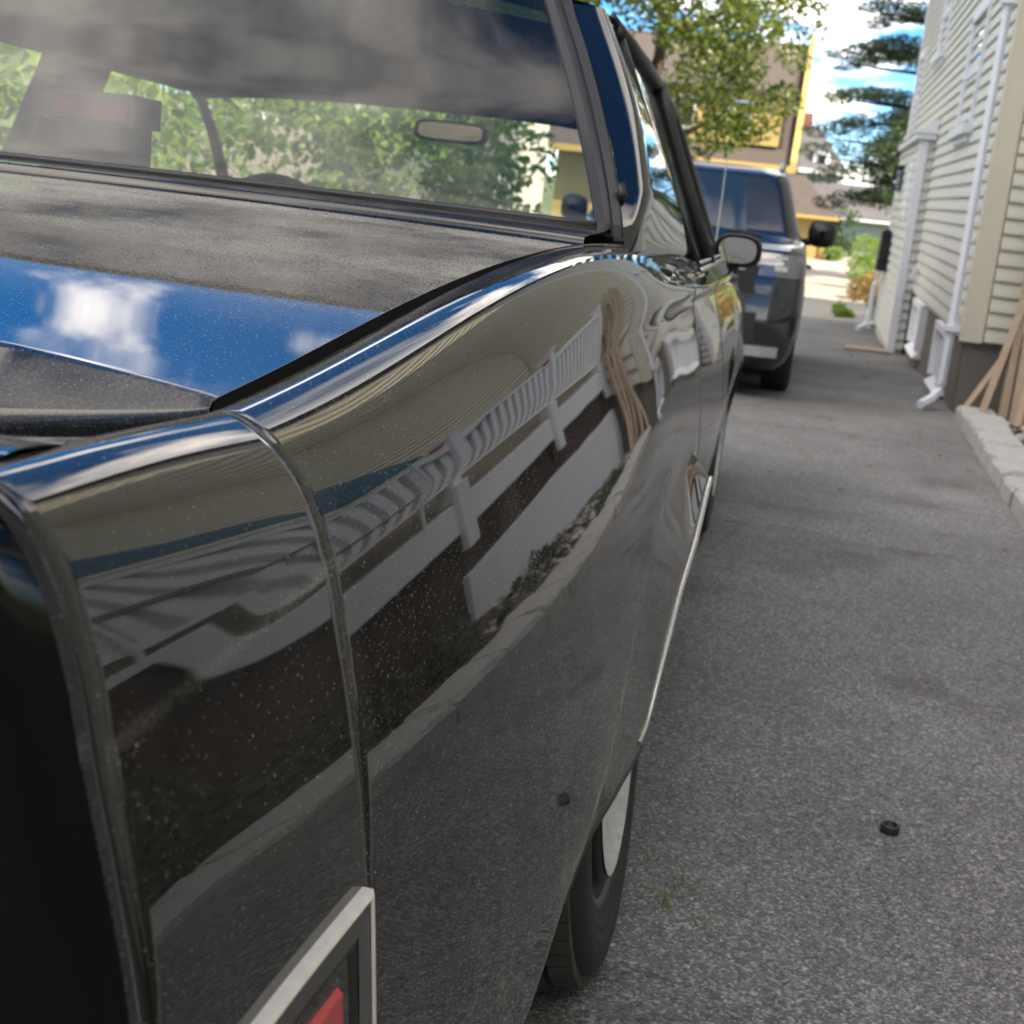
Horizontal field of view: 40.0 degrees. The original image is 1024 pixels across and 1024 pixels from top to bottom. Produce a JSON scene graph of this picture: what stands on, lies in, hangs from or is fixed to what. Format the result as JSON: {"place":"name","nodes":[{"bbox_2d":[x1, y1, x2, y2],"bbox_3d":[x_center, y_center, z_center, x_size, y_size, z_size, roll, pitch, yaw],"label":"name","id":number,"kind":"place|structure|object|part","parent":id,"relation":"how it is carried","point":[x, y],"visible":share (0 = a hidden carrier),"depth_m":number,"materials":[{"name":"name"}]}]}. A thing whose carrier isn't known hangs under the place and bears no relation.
{"place":"outdoors","nodes":[
{"label":"outdoors","id":0,"kind":"place"},
{"bbox_2d":[268,107,549,213],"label":"cream house","id":1,"kind":"structure","parent":0,"point":[532,194],"depth_m":32.55,"materials":[{"name":"plastic"}]},
{"bbox_2d":[423,117,463,166],"bbox_3d":[-1.458,-7.981,29.924,0.800,1.300,0.098,9,14,10],"label":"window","id":2,"kind":"structure","parent":1,"relation":"in","point":[456,117],"depth_m":30.08,"materials":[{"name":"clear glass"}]},
{"bbox_2d":[160,0,927,186],"label":"sky","id":3,"kind":"structure","parent":0,"point":[846,29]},
{"bbox_2d":[547,29,816,216],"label":"yellow house","id":4,"kind":"structure","parent":0,"point":[771,153],"depth_m":50.34,"materials":[{"name":"paint"}]},
{"bbox_2d":[673,96,695,127],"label":"window","id":5,"kind":"structure","parent":4,"relation":"in","point":[692,99],"depth_m":49.90,"materials":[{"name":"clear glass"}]},
{"bbox_2d":[729,100,754,132],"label":"window","id":6,"kind":"structure","parent":4,"relation":"in","point":[743,102],"depth_m":49.44,"materials":[{"name":"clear glass"}]},
{"bbox_2d":[523,316,1023,1023],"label":"driveway","id":7,"kind":"structure","parent":0,"point":[901,562],"depth_m":2.96,"materials":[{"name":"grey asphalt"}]},
{"bbox_2d":[0,0,761,1023],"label":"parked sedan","id":8,"kind":"object","parent":7,"relation":"on","point":[348,542],"visible":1,"depth_m":1.05,"materials":[{"name":"black paint"}]},
{"bbox_3d":[0.310,-0.704,2.849,0.194,0.405,0.943,8,12,10],"label":"rear side window","id":9,"kind":"part","parent":8,"relation":"part of","materials":[{"name":"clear glass"}]},
{"bbox_3d":[0.365,-0.759,3.125,0.209,0.415,1.461,8,12,10],"label":"window frame","id":10,"kind":"part","parent":8,"relation":"part of","materials":[{"name":"black metal"}]},
{"bbox_3d":[0.387,-0.162,3.071,0.098,0.743,0.672,8,12,10],"label":"rear door","id":11,"kind":"part","parent":8,"relation":"part of","materials":[{"name":"black paint"}]},
{"bbox_3d":[0.502,-0.899,3.872,0.191,0.405,1.115,8,12,10],"label":"front side window","id":12,"kind":"part","parent":8,"relation":"part of","materials":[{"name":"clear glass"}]},
{"bbox_3d":[0.562,-0.334,3.978,0.119,0.743,1.192,8,12,10],"label":"front door","id":13,"kind":"part","parent":8,"relation":"part of","materials":[{"name":"black paint"}]},
{"bbox_2d":[622,848,737,932],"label":"grass sprigs","id":14,"kind":"object","parent":7,"relation":"on","point":[666,897],"depth_m":2.17,"materials":[{"name":"green plant"}]},
{"bbox_2d":[561,160,835,390],"bbox_3d":[1.477,-1.994,11.137,2.010,1.620,4.206,8,12,10],"label":"parked suv","id":15,"kind":"object","parent":7,"relation":"on","point":[758,203],"visible":0.47,"depth_m":9.77,"materials":[{"name":"black paint"}]},
{"bbox_2d":[844,344,887,353],"bbox_3d":[3.739,-1.724,14.885,0.460,0.025,0.420,9,12,10],"label":"plank","id":16,"kind":"object","parent":7,"relation":"on","point":[866,349],"visible":1,"depth_m":14.73,"materials":[{"name":"brown wood"}]},
{"bbox_2d":[758,348,1012,551],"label":"fallen leaves","id":17,"kind":"object","parent":7,"relation":"on","point":[966,468],"visible":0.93,"depth_m":6.87,"materials":[{"name":"brown plant"}]},
{"bbox_2d":[880,820,899,835],"bbox_3d":[0.674,0.563,2.510,0.034,0.015,0.034,10,15,10],"label":"bottle cap","id":18,"kind":"object","parent":7,"relation":"on","point":[889,828],"visible":1,"depth_m":2.50,"materials":[{"name":"black plastic"}]},
{"bbox_2d":[541,176,1014,427],"bbox_3d":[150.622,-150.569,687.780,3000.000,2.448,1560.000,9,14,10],"label":"ground","id":19,"kind":"structure","parent":0,"point":[546,203],"depth_m":69.68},
{"bbox_2d":[0,42,41,150],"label":"shrub","id":20,"kind":"object","parent":19,"relation":"on","point":[28,59],"visible":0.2,"depth_m":5.19,"materials":[{"name":"green plant"}]},
{"bbox_2d":[0,43,200,171],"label":"shrub","id":21,"kind":"object","parent":19,"relation":"on","point":[149,90],"visible":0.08,"depth_m":8.13,"materials":[{"name":"green plant"}]},
{"bbox_2d":[1,73,337,184],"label":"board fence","id":22,"kind":"object","parent":19,"relation":"on","point":[285,169],"visible":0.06,"depth_m":16.89,"materials":[{"name":"brown wood"}]},
{"bbox_2d":[123,84,264,112],"bbox_3d":[-5.003,-5.864,16.781,6.075,5.418,5.939,9,14,10],"label":"garden tree","id":23,"kind":"object","parent":19,"relation":"on","point":[177,93],"depth_m":16.74,"materials":[{"name":"green plant"}]},
{"bbox_2d":[109,76,401,188],"bbox_3d":[-2.193,-2.591,10.793,2.589,2.544,3.658,9,14,10],"label":"shrub","id":24,"kind":"object","parent":19,"relation":"on","point":[240,125],"visible":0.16,"depth_m":11.17,"materials":[{"name":"green plant"}]},
{"bbox_2d":[244,99,438,190],"bbox_3d":[-2.864,-8.433,24.665,5.024,7.424,5.444,2,14,-16],"label":"garden tree","id":25,"kind":"object","parent":19,"relation":"on","point":[282,114],"depth_m":24.82,"materials":[{"name":"green plant"}]},
{"bbox_2d":[254,98,556,191],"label":"distant trees","id":26,"kind":"object","parent":19,"relation":"on","point":[552,164],"depth_m":92.48,"materials":[{"name":"green plant"}]},
{"bbox_2d":[254,99,559,213],"bbox_3d":[-1.040,-3.137,14.046,2.760,2.660,4.082,9,14,10],"label":"shrub","id":27,"kind":"object","parent":19,"relation":"on","point":[395,134],"visible":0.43,"depth_m":13.24,"materials":[{"name":"green plant"}]},
{"bbox_2d":[305,110,533,210],"bbox_3d":[-1.082,-4.200,18.001,2.698,2.954,3.778,9,14,10],"label":"shrub","id":28,"kind":"object","parent":19,"relation":"on","point":[387,175],"visible":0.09,"depth_m":17.48,"materials":[{"name":"green plant"}]},
{"bbox_2d":[579,0,833,161],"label":"leafy tree","id":29,"kind":"object","parent":19,"relation":"on","point":[710,40],"visible":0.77,"depth_m":25.67,"materials":[{"name":"green plant"}]},
{"bbox_2d":[821,246,843,261],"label":"shrub","id":30,"kind":"object","parent":19,"relation":"on","point":[837,253],"visible":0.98,"depth_m":41.57,"materials":[{"name":"green plant"}]},
{"bbox_2d":[827,206,861,256],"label":"dark hedge","id":31,"kind":"object","parent":19,"relation":"on","point":[845,243],"visible":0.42,"depth_m":44.49,"materials":[{"name":"green plant"}]},
{"bbox_2d":[824,255,873,262],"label":"kerb","id":32,"kind":"structure","parent":19,"relation":"on","point":[848,258],"depth_m":44.11,"materials":[{"name":"beige concrete"}]},
{"bbox_2d":[795,0,927,215],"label":"pine tree","id":33,"kind":"object","parent":19,"relation":"on","point":[885,151],"visible":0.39,"depth_m":31.76,"materials":[{"name":"green plant"}]},
{"bbox_2d":[845,270,880,306],"bbox_3d":[6.321,-4.017,25.191,0.600,0.611,1.807,7,14,5],"label":"flowering shrub","id":34,"kind":"object","parent":19,"relation":"on","point":[864,292],"visible":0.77,"depth_m":25.27,"materials":[{"name":"orange plant"}]},
{"bbox_2d":[855,0,1023,419],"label":"house","id":35,"kind":"structure","parent":19,"relation":"on","point":[949,262],"depth_m":11.06,"materials":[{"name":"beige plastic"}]},
{"bbox_2d":[898,151,916,224],"bbox_3d":[4.379,-3.578,15.583,0.030,0.780,1.000,9,14,10],"label":"window","id":36,"kind":"structure","parent":35,"relation":"in","point":[910,164],"depth_m":15.59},
{"bbox_2d":[903,47,927,140],"bbox_3d":[5.426,-5.545,18.900,0.105,1.220,1.100,9,14,10],"label":"window","id":37,"kind":"structure","parent":35,"relation":"in","point":[924,54],"depth_m":18.68,"materials":[{"name":"white metal"}]},
{"bbox_2d":[904,297,928,359],"bbox_3d":[3.883,-1.770,13.497,0.110,0.500,1.170,9,14,10],"label":"basement window","id":38,"kind":"structure","parent":35,"relation":"in","point":[919,311],"depth_m":13.15,"materials":[{"name":"white plastic"}]},
{"bbox_2d":[924,320,946,396],"bbox_3d":[3.313,-1.198,10.895,0.110,0.500,0.920,9,14,10],"label":"basement window","id":39,"kind":"structure","parent":35,"relation":"in","point":[939,335],"depth_m":11.19,"materials":[{"name":"white plastic"}]},
{"bbox_2d":[930,0,955,70],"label":"window","id":40,"kind":"structure","parent":35,"relation":"in","point":[937,61],"depth_m":15.41,"materials":[{"name":"white metal"}]},
{"bbox_2d":[947,0,994,146],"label":"window","id":41,"kind":"structure","parent":35,"relation":"in","point":[962,133],"depth_m":11.41,"materials":[{"name":"white metal"}]},
{"bbox_2d":[954,405,1023,528],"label":"stone edging","id":42,"kind":"object","parent":19,"relation":"on","point":[996,444],"visible":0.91,"depth_m":7.32,"materials":[{"name":"grey stone"}]},
{"bbox_2d":[963,328,1023,406],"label":"wooden stake","id":43,"kind":"object","parent":19,"relation":"on","point":[976,396],"visible":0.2,"depth_m":9.34,"materials":[{"name":"brown wood"}]},
{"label":"planting bed","id":44,"kind":"structure","parent":19,"relation":"on","visible":0},
{"bbox_2d":[979,293,1023,412],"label":"wooden stake","id":45,"kind":"object","parent":44,"relation":"on","point":[997,371],"visible":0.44,"depth_m":9.05,"materials":[{"name":"brown wood"}]},
{"bbox_2d":[998,277,1023,419],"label":"wooden stake","id":46,"kind":"object","parent":44,"relation":"on","point":[1008,380],"visible":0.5,"depth_m":9.04,"materials":[{"name":"brown wood"}]},
{"bbox_2d":[1008,422,1023,440],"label":"bed stones","id":47,"kind":"object","parent":44,"relation":"on","point":[1016,434],"visible":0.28,"depth_m":8.56,"materials":[{"name":"beige stone"}]},
{"bbox_2d":[1009,339,1023,426],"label":"wooden stake","id":48,"kind":"object","parent":44,"relation":"on","point":[1018,389],"visible":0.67,"depth_m":8.96,"materials":[{"name":"brown wood"}]},
{"bbox_2d":[1013,428,1023,444],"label":"bed plants","id":49,"kind":"object","parent":44,"relation":"on","point":[1018,432],"visible":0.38,"depth_m":8.48,"materials":[{"name":"green plant"}]},
{"bbox_2d":[1014,388,1023,428],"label":"wooden stake","id":50,"kind":"object","parent":44,"relation":"on","point":[1019,422],"visible":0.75,"depth_m":8.91,"materials":[{"name":"brown wood"}]},
{"bbox_2d":[792,112,848,183],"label":"house","id":51,"kind":"structure","parent":0,"point":[810,164],"depth_m":66.74,"materials":[{"name":"grey"}]},
{"bbox_2d":[801,257,873,322],"bbox_3d":[4.171,-5.848,32.827,7.520,0.024,25.095,9,14,10],"label":"concrete apron","id":52,"kind":"object","parent":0,"point":[826,281],"visible":0.25,"depth_m":27.07,"materials":[{"name":"beige concrete"}]},
{"bbox_2d":[785,174,838,259],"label":"yellow garage","id":53,"kind":"structure","parent":52,"relation":"on","point":[805,193],"depth_m":41.95,"materials":[{"name":"paint"}]},
{"bbox_2d":[829,299,856,317],"bbox_3d":[4.932,-3.001,21.034,0.452,0.371,0.326,-2,16,-30],"label":"weed clump","id":54,"kind":"object","parent":52,"relation":"on","point":[838,307],"visible":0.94,"depth_m":20.96,"materials":[{"name":"green plant"}]},
{"bbox_2d":[849,311,866,319],"bbox_3d":[5.251,-2.983,21.333,0.387,0.110,0.571,10,14,15],"label":"flat rock","id":55,"kind":"object","parent":52,"relation":"on","point":[861,315],"visible":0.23,"depth_m":21.13,"materials":[{"name":"grey stone"}]},
{"bbox_2d":[844,233,878,285],"bbox_3d":[7.269,-5.104,28.700,0.924,1.117,0.826,9,14,10],"label":"round bush","id":56,"kind":"object","parent":52,"relation":"on","point":[868,262],"visible":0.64,"depth_m":28.62,"materials":[{"name":"green plant"}]},
{"bbox_2d":[808,180,891,255],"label":"grey garage","id":57,"kind":"structure","parent":0,"point":[873,222],"depth_m":48.71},
{"bbox_2d":[825,212,840,251],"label":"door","id":58,"kind":"structure","parent":57,"relation":"in","point":[835,222],"depth_m":48.64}
]}

